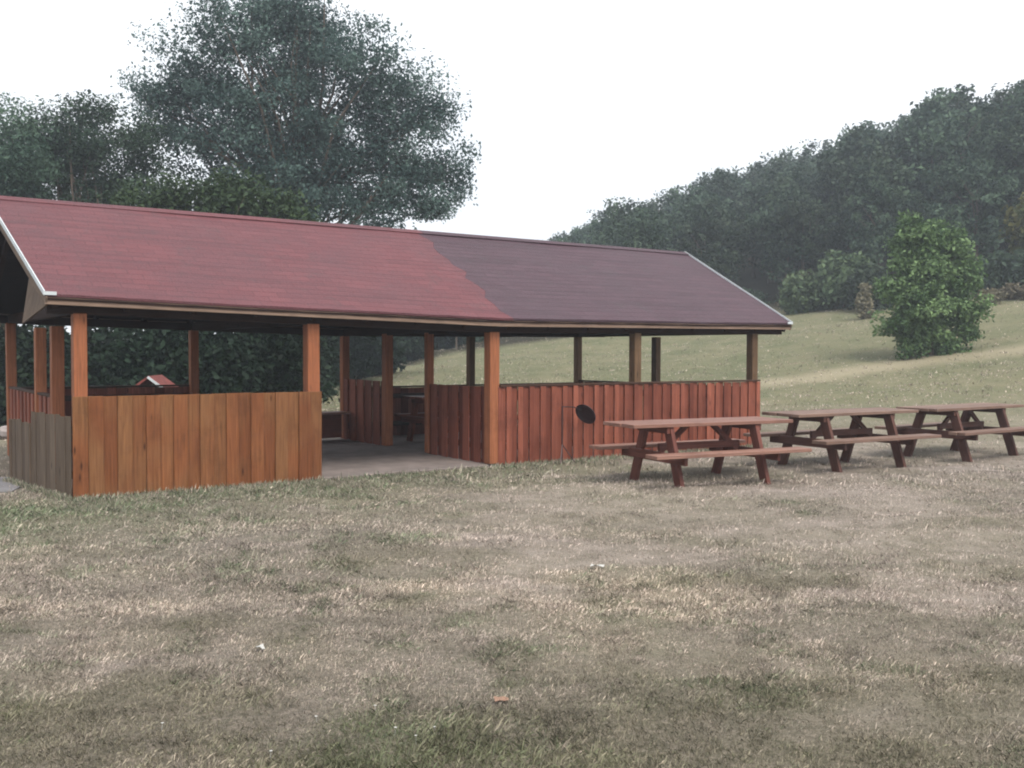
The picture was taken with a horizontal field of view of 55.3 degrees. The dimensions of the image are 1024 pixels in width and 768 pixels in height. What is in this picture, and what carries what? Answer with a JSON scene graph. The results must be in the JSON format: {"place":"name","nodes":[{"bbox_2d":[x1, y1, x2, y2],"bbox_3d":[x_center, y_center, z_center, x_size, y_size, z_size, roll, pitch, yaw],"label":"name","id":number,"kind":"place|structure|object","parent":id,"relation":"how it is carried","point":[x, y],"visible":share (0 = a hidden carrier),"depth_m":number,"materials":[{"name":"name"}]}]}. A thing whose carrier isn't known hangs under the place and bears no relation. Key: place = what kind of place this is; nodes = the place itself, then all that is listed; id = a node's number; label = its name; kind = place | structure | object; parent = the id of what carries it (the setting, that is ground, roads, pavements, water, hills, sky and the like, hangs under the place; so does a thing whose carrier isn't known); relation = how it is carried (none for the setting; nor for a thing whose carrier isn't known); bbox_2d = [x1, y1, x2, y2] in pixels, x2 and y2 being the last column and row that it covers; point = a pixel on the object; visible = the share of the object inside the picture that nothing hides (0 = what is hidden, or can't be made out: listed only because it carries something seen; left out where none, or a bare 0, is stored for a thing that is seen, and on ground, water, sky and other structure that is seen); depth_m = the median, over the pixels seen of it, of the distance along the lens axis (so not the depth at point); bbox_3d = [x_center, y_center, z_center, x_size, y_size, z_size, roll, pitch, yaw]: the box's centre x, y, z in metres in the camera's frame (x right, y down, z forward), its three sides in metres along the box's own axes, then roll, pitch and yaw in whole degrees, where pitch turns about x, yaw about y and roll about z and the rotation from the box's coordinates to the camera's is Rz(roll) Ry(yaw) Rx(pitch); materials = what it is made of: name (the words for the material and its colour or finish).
{"place":"outdoors","nodes":[
{"label":"outdoors","id":0,"kind":"place"},
{"bbox_2d":[0,477,19,492],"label":"path","id":1,"kind":"structure","parent":0,"point":[5,489],"depth_m":12.31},
{"bbox_2d":[0,215,1023,767],"bbox_3d":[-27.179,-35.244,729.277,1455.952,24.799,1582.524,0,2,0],"label":"ground","id":2,"kind":"structure","parent":0,"point":[710,355],"depth_m":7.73,"materials":[{"name":"green plant"}]},
{"bbox_2d":[0,425,6,439],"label":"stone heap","id":3,"kind":"object","parent":2,"relation":"on","point":[3,431],"visible":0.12,"depth_m":18.72,"materials":[{"name":"grey stone"}]},
{"bbox_2d":[0,91,67,328],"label":"leafy tree","id":4,"kind":"object","parent":2,"relation":"on","point":[20,170],"visible":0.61,"depth_m":30.29,"materials":[{"name":"green plant"}]},
{"bbox_2d":[0,323,70,425],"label":"hedge bush","id":5,"kind":"object","parent":2,"relation":"on","point":[25,358],"visible":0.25,"depth_m":22.37,"materials":[{"name":"green plant"}]},
{"bbox_2d":[9,411,72,496],"bbox_3d":[-5.926,0.837,12.221,0.136,1.001,2.309,-2,3,-43],"label":"plank fence","id":6,"kind":"object","parent":2,"relation":"on","point":[32,450],"visible":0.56,"depth_m":11.99,"materials":[{"name":"grey wood"}]},
{"bbox_2d":[19,325,102,388],"bbox_3d":[-12.253,-0.535,25.929,3.477,3.520,3.262,0,2,0],"label":"hedge bush","id":7,"kind":"object","parent":2,"relation":"on","point":[91,363],"visible":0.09,"depth_m":25.50,"materials":[{"name":"green plant"}]},
{"bbox_2d":[5,89,182,342],"bbox_3d":[-14.321,-4.474,33.076,6.252,10.675,4.178,0,2,0],"label":"leafy tree","id":8,"kind":"object","parent":2,"relation":"on","point":[84,161],"visible":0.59,"depth_m":32.28,"materials":[{"name":"green plant"}]},
{"bbox_2d":[67,327,128,385],"bbox_3d":[-11.342,-0.372,26.995,3.882,3.984,2.968,0,2,0],"label":"hedge bush","id":9,"kind":"object","parent":2,"relation":"on","point":[95,346],"visible":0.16,"depth_m":26.38,"materials":[{"name":"green plant"}]},
{"bbox_2d":[136,375,177,386],"bbox_3d":[-7.680,0.418,21.015,1.405,1.210,1.225,0,2,-6],"label":"garden hut","id":10,"kind":"object","parent":2,"relation":"on","point":[156,380],"visible":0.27,"depth_m":20.83,"materials":[{"name":"metal"}]},
{"bbox_2d":[91,328,226,393],"bbox_3d":[-8.537,-0.412,24.056,3.347,3.563,3.315,0,2,0],"label":"hedge bush","id":11,"kind":"object","parent":2,"relation":"on","point":[135,353],"visible":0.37,"depth_m":23.44,"materials":[{"name":"green plant"}]},
{"bbox_2d":[90,163,321,343],"bbox_3d":[-7.935,-2.351,25.755,6.567,6.922,3.234,0,2,0],"label":"leafy tree","id":12,"kind":"object","parent":2,"relation":"on","point":[234,197],"visible":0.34,"depth_m":25.35,"materials":[{"name":"green plant"}]},
{"bbox_2d":[141,330,280,393],"bbox_3d":[-7.313,-0.271,23.937,3.530,3.682,3.024,0,2,0],"label":"hedge bush","id":13,"kind":"object","parent":2,"relation":"on","point":[224,369],"visible":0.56,"depth_m":23.33,"materials":[{"name":"green plant"}]},
{"bbox_2d":[223,332,339,404],"bbox_3d":[-6.253,-0.350,25.061,3.617,4.050,2.797,0,2,0],"label":"hedge bush","id":14,"kind":"object","parent":2,"relation":"on","point":[281,354],"visible":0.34,"depth_m":24.52,"materials":[{"name":"green plant"}]},
{"bbox_2d":[110,0,481,229],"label":"leafy tree","id":15,"kind":"object","parent":2,"relation":"on","point":[269,150],"visible":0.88,"depth_m":33.82,"materials":[{"name":"green plant"}]},
{"bbox_2d":[295,335,351,397],"bbox_3d":[-7.077,-0.954,34.018,2.954,3.836,2.762,0,2,0],"label":"hedge bush","id":16,"kind":"object","parent":2,"relation":"on","point":[332,360],"visible":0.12,"depth_m":33.73,"materials":[{"name":"green plant"}]},
{"bbox_2d":[327,336,381,383],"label":"hedge bush","id":17,"kind":"object","parent":2,"relation":"on","point":[358,349],"visible":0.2,"depth_m":39.45,"materials":[{"name":"green plant"}]},
{"bbox_2d":[356,336,406,376],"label":"hedge bush","id":18,"kind":"object","parent":2,"relation":"on","point":[397,357],"visible":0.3,"depth_m":41.28,"materials":[{"name":"green plant"}]},
{"bbox_2d":[0,195,792,497],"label":"picnic shelter","id":19,"kind":"object","parent":2,"relation":"on","point":[79,268],"visible":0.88,"depth_m":14.79,"materials":[{"name":"wood"}]},
{"bbox_2d":[394,395,517,440],"bbox_3d":[-1.065,0.675,18.566,1.918,0.916,1.651,-1,2,-35],"label":"picnic table","id":20,"kind":"object","parent":19,"relation":"on","point":[412,418],"visible":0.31,"depth_m":18.43,"materials":[{"name":"red wood"}]},
{"bbox_2d":[395,337,423,362],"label":"hedge bush","id":21,"kind":"object","parent":2,"relation":"on","point":[414,346],"visible":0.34,"depth_m":49.09,"materials":[{"name":"green plant"}]},
{"bbox_2d":[423,337,462,350],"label":"hedge bush","id":22,"kind":"object","parent":2,"relation":"on","point":[440,343],"visible":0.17,"depth_m":55.29,"materials":[{"name":"green plant"}]},
{"bbox_2d":[457,337,483,344],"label":"hedge bush","id":23,"kind":"object","parent":2,"relation":"on","point":[477,339],"visible":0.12,"depth_m":59.14,"materials":[{"name":"green plant"}]},
{"bbox_2d":[494,696,508,701],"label":"fallen leaf","id":24,"kind":"object","parent":2,"relation":"on","point":[502,698],"visible":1,"depth_m":4.90,"materials":[{"name":"plant"}]},
{"bbox_2d":[547,233,564,240],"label":"forest tree","id":25,"kind":"object","parent":2,"relation":"on","point":[553,237],"visible":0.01,"depth_m":103.38,"materials":[{"name":"green plant"}]},
{"bbox_2d":[549,237,569,241],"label":"forest tree","id":26,"kind":"object","parent":2,"relation":"on","point":[560,240],"depth_m":58.68,"materials":[{"name":"green plant"}]},
{"bbox_2d":[555,222,596,244],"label":"forest tree","id":27,"kind":"object","parent":2,"relation":"on","point":[577,238],"visible":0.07,"depth_m":78.43,"materials":[{"name":"green plant"}]},
{"bbox_2d":[560,404,595,463],"bbox_3d":[0.981,0.773,15.243,0.660,0.905,0.359,-1,2,-35],"label":"pan stand","id":28,"kind":"object","parent":2,"relation":"on","point":[585,414],"visible":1,"depth_m":15.34,"materials":[{"name":"metal"}]},
{"bbox_2d":[569,227,591,243],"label":"forest tree","id":29,"kind":"object","parent":2,"relation":"on","point":[584,232],"visible":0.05,"depth_m":86.48,"materials":[{"name":"green plant"}]},
{"bbox_2d":[581,209,603,231],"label":"forest tree","id":30,"kind":"object","parent":2,"relation":"on","point":[587,227],"visible":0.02,"depth_m":102.22,"materials":[{"name":"green plant"}]},
{"bbox_2d":[587,205,622,245],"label":"forest tree","id":31,"kind":"object","parent":2,"relation":"on","point":[597,225],"visible":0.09,"depth_m":66.75,"materials":[{"name":"green plant"}]},
{"bbox_2d":[589,213,625,243],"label":"forest tree","id":32,"kind":"object","parent":2,"relation":"on","point":[590,229],"visible":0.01,"depth_m":74.13,"materials":[{"name":"green plant"}]},
{"bbox_2d":[592,196,675,250],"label":"forest tree","id":33,"kind":"object","parent":2,"relation":"on","point":[617,219],"visible":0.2,"depth_m":61.80,"materials":[{"name":"green plant"}]},
{"bbox_2d":[605,209,672,249],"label":"forest tree","id":34,"kind":"object","parent":2,"relation":"on","point":[632,235],"visible":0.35,"depth_m":56.38,"materials":[{"name":"green plant"}]},
{"bbox_2d":[629,197,689,250],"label":"forest tree","id":35,"kind":"object","parent":2,"relation":"on","point":[654,204],"visible":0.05,"depth_m":76.58,"materials":[{"name":"green plant"}]},
{"bbox_2d":[663,189,685,208],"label":"forest tree","id":36,"kind":"object","parent":2,"relation":"on","point":[671,195],"depth_m":104.18,"materials":[{"name":"green plant"}]},
{"bbox_2d":[653,181,697,201],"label":"forest tree","id":37,"kind":"object","parent":2,"relation":"on","point":[696,182],"visible":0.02,"depth_m":110.56,"materials":[{"name":"green plant"}]},
{"bbox_2d":[662,196,689,215],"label":"forest tree","id":38,"kind":"object","parent":2,"relation":"on","point":[668,208],"visible":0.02,"depth_m":92.50,"materials":[{"name":"green plant"}]},
{"bbox_2d":[664,185,735,252],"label":"forest tree","id":39,"kind":"object","parent":2,"relation":"on","point":[695,207],"visible":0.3,"depth_m":64.47,"materials":[{"name":"green plant"}]},
{"bbox_2d":[589,416,811,486],"bbox_3d":[2.557,0.954,13.340,2.640,0.916,1.651,-1,2,-26],"label":"picnic table","id":40,"kind":"object","parent":2,"relation":"on","point":[722,446],"visible":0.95,"depth_m":13.18,"materials":[{"name":"brown wood"}]},
{"bbox_2d":[669,183,746,279],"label":"forest tree","id":41,"kind":"object","parent":2,"relation":"on","point":[705,192],"visible":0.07,"depth_m":72.20,"materials":[{"name":"green plant"}]},
{"bbox_2d":[673,169,753,270],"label":"forest tree","id":42,"kind":"object","parent":2,"relation":"on","point":[726,192],"visible":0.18,"depth_m":74.06,"materials":[{"name":"green plant"}]},
{"bbox_2d":[685,167,744,191],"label":"forest tree","id":43,"kind":"object","parent":2,"relation":"on","point":[717,173],"visible":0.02,"depth_m":80.80,"materials":[{"name":"green plant"}]},
{"bbox_2d":[677,208,757,281],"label":"forest tree","id":44,"kind":"object","parent":2,"relation":"on","point":[697,233],"visible":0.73,"depth_m":59.56,"materials":[{"name":"green plant"}]},
{"bbox_2d":[681,196,760,279],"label":"forest tree","id":45,"kind":"object","parent":2,"relation":"on","point":[730,219],"visible":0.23,"depth_m":62.40,"materials":[{"name":"green plant"}]},
{"bbox_2d":[721,180,756,271],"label":"forest tree","id":46,"kind":"object","parent":2,"relation":"on","point":[743,252],"visible":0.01,"depth_m":85.11,"materials":[{"name":"green plant"}]},
{"bbox_2d":[704,162,781,270],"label":"forest tree","id":47,"kind":"object","parent":2,"relation":"on","point":[753,181],"visible":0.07,"depth_m":83.89,"materials":[{"name":"green plant"}]},
{"bbox_2d":[728,175,761,277],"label":"forest tree","id":48,"kind":"object","parent":2,"relation":"on","point":[753,274],"visible":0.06,"depth_m":77.44,"materials":[{"name":"green plant"}]},
{"bbox_2d":[743,159,771,177],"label":"forest tree","id":49,"kind":"object","parent":2,"relation":"on","point":[755,162],"visible":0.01,"depth_m":107.66,"materials":[{"name":"green plant"}]},
{"bbox_2d":[739,167,775,182],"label":"forest tree","id":50,"kind":"object","parent":2,"relation":"on","point":[759,175],"visible":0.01,"depth_m":91.17,"materials":[{"name":"green plant"}]},
{"bbox_2d":[742,287,773,303],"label":"hedge bush","id":51,"kind":"object","parent":2,"relation":"on","point":[757,294],"visible":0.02,"depth_m":59.33,"materials":[{"name":"green plant"}]},
{"bbox_2d":[733,174,793,282],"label":"forest tree","id":52,"kind":"object","parent":2,"relation":"on","point":[758,250],"visible":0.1,"depth_m":69.06,"materials":[{"name":"green plant"}]},
{"bbox_2d":[735,178,800,282],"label":"forest tree","id":53,"kind":"object","parent":2,"relation":"on","point":[748,229],"visible":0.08,"depth_m":69.19,"materials":[{"name":"green plant"}]},
{"bbox_2d":[734,167,827,294],"bbox_3d":[17.603,-9.537,63.614,5.568,8.639,6.719,2,3,42],"label":"forest tree","id":54,"kind":"object","parent":2,"relation":"on","point":[766,199],"visible":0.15,"depth_m":62.72,"materials":[{"name":"green plant"}]},
{"bbox_2d":[746,148,825,261],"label":"forest tree","id":55,"kind":"object","parent":2,"relation":"on","point":[778,164],"visible":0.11,"depth_m":77.31,"materials":[{"name":"green plant"}]},
{"bbox_2d":[758,161,827,268],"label":"forest tree","id":56,"kind":"object","parent":2,"relation":"on","point":[788,172],"visible":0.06,"depth_m":72.56,"materials":[{"name":"green plant"}]},
{"bbox_2d":[760,142,828,170],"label":"forest tree","id":57,"kind":"object","parent":2,"relation":"on","point":[790,154],"visible":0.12,"depth_m":94.39,"materials":[{"name":"green plant"}]},
{"bbox_2d":[744,188,847,287],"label":"forest tree","id":58,"kind":"object","parent":2,"relation":"on","point":[778,266],"visible":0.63,"depth_m":59.16,"materials":[{"name":"green plant"}]},
{"bbox_2d":[780,155,816,175],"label":"forest tree","id":59,"kind":"object","parent":2,"relation":"on","point":[788,163],"visible":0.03,"depth_m":88.39,"materials":[{"name":"green plant"}]},
{"bbox_2d":[755,191,842,276],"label":"forest tree","id":60,"kind":"object","parent":2,"relation":"on","point":[804,216],"visible":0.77,"depth_m":58.46,"materials":[{"name":"green plant"}]},
{"bbox_2d":[774,268,828,313],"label":"shrub","id":61,"kind":"object","parent":2,"relation":"on","point":[797,293],"visible":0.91,"depth_m":52.20,"materials":[{"name":"green plant"}]},
{"bbox_2d":[795,138,833,162],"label":"forest tree","id":62,"kind":"object","parent":2,"relation":"on","point":[825,143],"visible":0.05,"depth_m":102.42,"materials":[{"name":"green plant"}]},
{"bbox_2d":[813,250,870,308],"bbox_3d":[17.570,-5.371,51.988,3.239,3.673,3.276,0,2,0],"label":"shrub","id":63,"kind":"object","parent":2,"relation":"on","point":[835,291],"visible":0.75,"depth_m":51.47,"materials":[{"name":"green plant"}]},
{"bbox_2d":[743,407,941,472],"bbox_3d":[5.073,0.868,15.035,2.635,0.916,1.651,-1,2,-30],"label":"picnic table","id":64,"kind":"object","parent":2,"relation":"on","point":[852,435],"visible":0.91,"depth_m":14.89,"materials":[{"name":"brown wood"}]},
{"bbox_2d":[808,145,882,259],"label":"forest tree","id":65,"kind":"object","parent":2,"relation":"on","point":[824,194],"visible":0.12,"depth_m":65.14,"materials":[{"name":"green plant"}]},
{"bbox_2d":[811,120,907,193],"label":"forest tree","id":66,"kind":"object","parent":2,"relation":"on","point":[850,139],"visible":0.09,"depth_m":69.41,"materials":[{"name":"green plant"}]},
{"bbox_2d":[808,122,916,256],"bbox_3d":[22.335,-11.360,62.550,6.530,10.479,7.613,-1,3,-40],"label":"forest tree","id":67,"kind":"object","parent":2,"relation":"on","point":[840,160],"visible":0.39,"depth_m":61.92,"materials":[{"name":"green plant"}]},
{"bbox_2d":[853,282,874,319],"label":"dry bush","id":68,"kind":"object","parent":2,"relation":"on","point":[864,300],"visible":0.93,"depth_m":46.76,"materials":[{"name":"brown plant"}]},
{"bbox_2d":[839,123,900,143],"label":"forest tree","id":69,"kind":"object","parent":2,"relation":"on","point":[854,129],"visible":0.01,"depth_m":90.26,"materials":[{"name":"green plant"}]},
{"bbox_2d":[844,261,897,309],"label":"shrub","id":70,"kind":"object","parent":2,"relation":"on","point":[864,274],"visible":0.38,"depth_m":49.28,"materials":[{"name":"green plant"}]},
{"bbox_2d":[826,139,935,262],"bbox_3d":[21.170,-9.434,56.242,5.554,8.617,6.702,2,2,39],"label":"forest tree","id":71,"kind":"object","parent":2,"relation":"on","point":[867,173],"visible":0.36,"depth_m":55.40,"materials":[{"name":"green plant"}]},
{"bbox_2d":[843,176,945,270],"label":"forest tree","id":72,"kind":"object","parent":2,"relation":"on","point":[871,246],"visible":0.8,"depth_m":53.41,"materials":[{"name":"green plant"}]},
{"bbox_2d":[874,119,916,172],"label":"forest tree","id":73,"kind":"object","parent":2,"relation":"on","point":[895,132],"visible":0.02,"depth_m":76.50,"materials":[{"name":"green plant"}]},
{"bbox_2d":[888,107,919,130],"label":"forest tree","id":74,"kind":"object","parent":2,"relation":"on","point":[902,116],"visible":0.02,"depth_m":90.92,"materials":[{"name":"green plant"}]},
{"bbox_2d":[868,113,978,221],"bbox_3d":[26.003,-12.390,61.638,7.529,10.364,6.458,1,2,32],"label":"forest tree","id":75,"kind":"object","parent":2,"relation":"on","point":[895,139],"visible":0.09,"depth_m":60.90,"materials":[{"name":"green plant"}]},
{"bbox_2d":[867,209,996,359],"bbox_3d":[13.872,-3.192,32.252,4.138,5.148,2.648,0,2,0],"label":"round bush","id":76,"kind":"object","parent":2,"relation":"on","point":[933,285],"visible":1,"depth_m":31.98,"materials":[{"name":"green plant"}]},
{"bbox_2d":[877,87,995,221],"bbox_3d":[26.684,-12.554,60.459,6.652,11.250,8.254,0,2,-11],"label":"forest tree","id":77,"kind":"object","parent":2,"relation":"on","point":[927,106],"visible":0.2,"depth_m":59.53,"materials":[{"name":"green plant"}]},
{"bbox_2d":[874,403,1023,461],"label":"picnic table","id":78,"kind":"object","parent":2,"relation":"on","point":[961,431],"visible":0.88,"depth_m":16.63,"materials":[{"name":"brown wood"}]},
{"bbox_2d":[909,84,996,137],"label":"forest tree","id":79,"kind":"object","parent":2,"relation":"on","point":[954,100],"visible":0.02,"depth_m":66.27,"materials":[{"name":"green plant"}]},
{"bbox_2d":[898,102,1023,235],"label":"forest tree","id":80,"kind":"object","parent":2,"relation":"on","point":[935,137],"visible":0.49,"depth_m":54.35,"materials":[{"name":"green plant"}]},
{"bbox_2d":[903,82,1020,200],"bbox_3d":[29.295,-13.770,63.205,6.923,10.742,8.353,0,2,8],"label":"forest tree","id":81,"kind":"object","parent":2,"relation":"on","point":[962,93],"visible":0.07,"depth_m":61.86,"materials":[{"name":"green plant"}]},
{"bbox_2d":[918,151,1023,261],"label":"forest tree","id":82,"kind":"object","parent":2,"relation":"on","point":[969,217],"visible":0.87,"depth_m":51.59,"materials":[{"name":"green plant"}]},
{"bbox_2d":[957,96,989,108],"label":"forest tree","id":83,"kind":"object","parent":2,"relation":"on","point":[978,99],"depth_m":77.09,"materials":[{"name":"green plant"}]},
{"bbox_2d":[954,82,1023,198],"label":"forest tree","id":84,"kind":"object","parent":2,"relation":"on","point":[1018,101],"visible":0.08,"depth_m":56.01,"materials":[{"name":"green plant"}]},
{"bbox_2d":[977,288,1007,304],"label":"dry weeds","id":85,"kind":"object","parent":2,"relation":"on","point":[999,296],"visible":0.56,"depth_m":41.74,"materials":[{"name":"brown plant"}]},
{"bbox_2d":[971,249,1023,294],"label":"shrub","id":86,"kind":"object","parent":2,"relation":"on","point":[997,266],"visible":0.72,"depth_m":44.99,"materials":[{"name":"green plant"}]},
{"bbox_2d":[977,105,1019,244],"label":"forest tree","id":87,"kind":"object","parent":2,"relation":"on","point":[988,127],"visible":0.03,"depth_m":57.93,"materials":[{"name":"green plant"}]},
{"bbox_2d":[975,108,1023,218],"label":"forest tree","id":88,"kind":"object","parent":2,"relation":"on","point":[1018,126],"visible":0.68,"depth_m":52.28,"materials":[{"name":"green plant"}]},
{"bbox_2d":[980,79,1022,106],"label":"forest tree","id":89,"kind":"object","parent":2,"relation":"on","point":[986,97],"visible":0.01,"depth_m":79.32,"materials":[{"name":"green plant"}]},
{"bbox_2d":[989,79,1023,128],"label":"forest tree","id":90,"kind":"object","parent":2,"relation":"on","point":[997,98],"visible":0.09,"depth_m":60.49,"materials":[{"name":"green plant"}]},
{"bbox_2d":[996,282,1021,300],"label":"dry weeds","id":91,"kind":"object","parent":2,"relation":"on","point":[1011,290],"visible":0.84,"depth_m":42.60,"materials":[{"name":"brown plant"}]},
{"bbox_2d":[998,192,1023,255],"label":"yellow tree","id":92,"kind":"object","parent":2,"relation":"on","point":[1015,229],"visible":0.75,"depth_m":46.74,"materials":[{"name":"green plant"}]},
{"bbox_2d":[1004,248,1023,286],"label":"shrub","id":93,"kind":"object","parent":2,"relation":"on","point":[1016,268],"visible":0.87,"depth_m":44.51,"materials":[{"name":"green plant"}]},
{"bbox_2d":[1016,284,1023,300],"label":"dry weeds","id":94,"kind":"object","parent":2,"relation":"on","point":[1022,292],"visible":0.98,"depth_m":42.07,"materials":[{"name":"brown plant"}]},
{"bbox_2d":[0,0,1023,336],"label":"sky","id":95,"kind":"structure","parent":0,"point":[577,105],"materials":[{"name":"white"}]}
]}

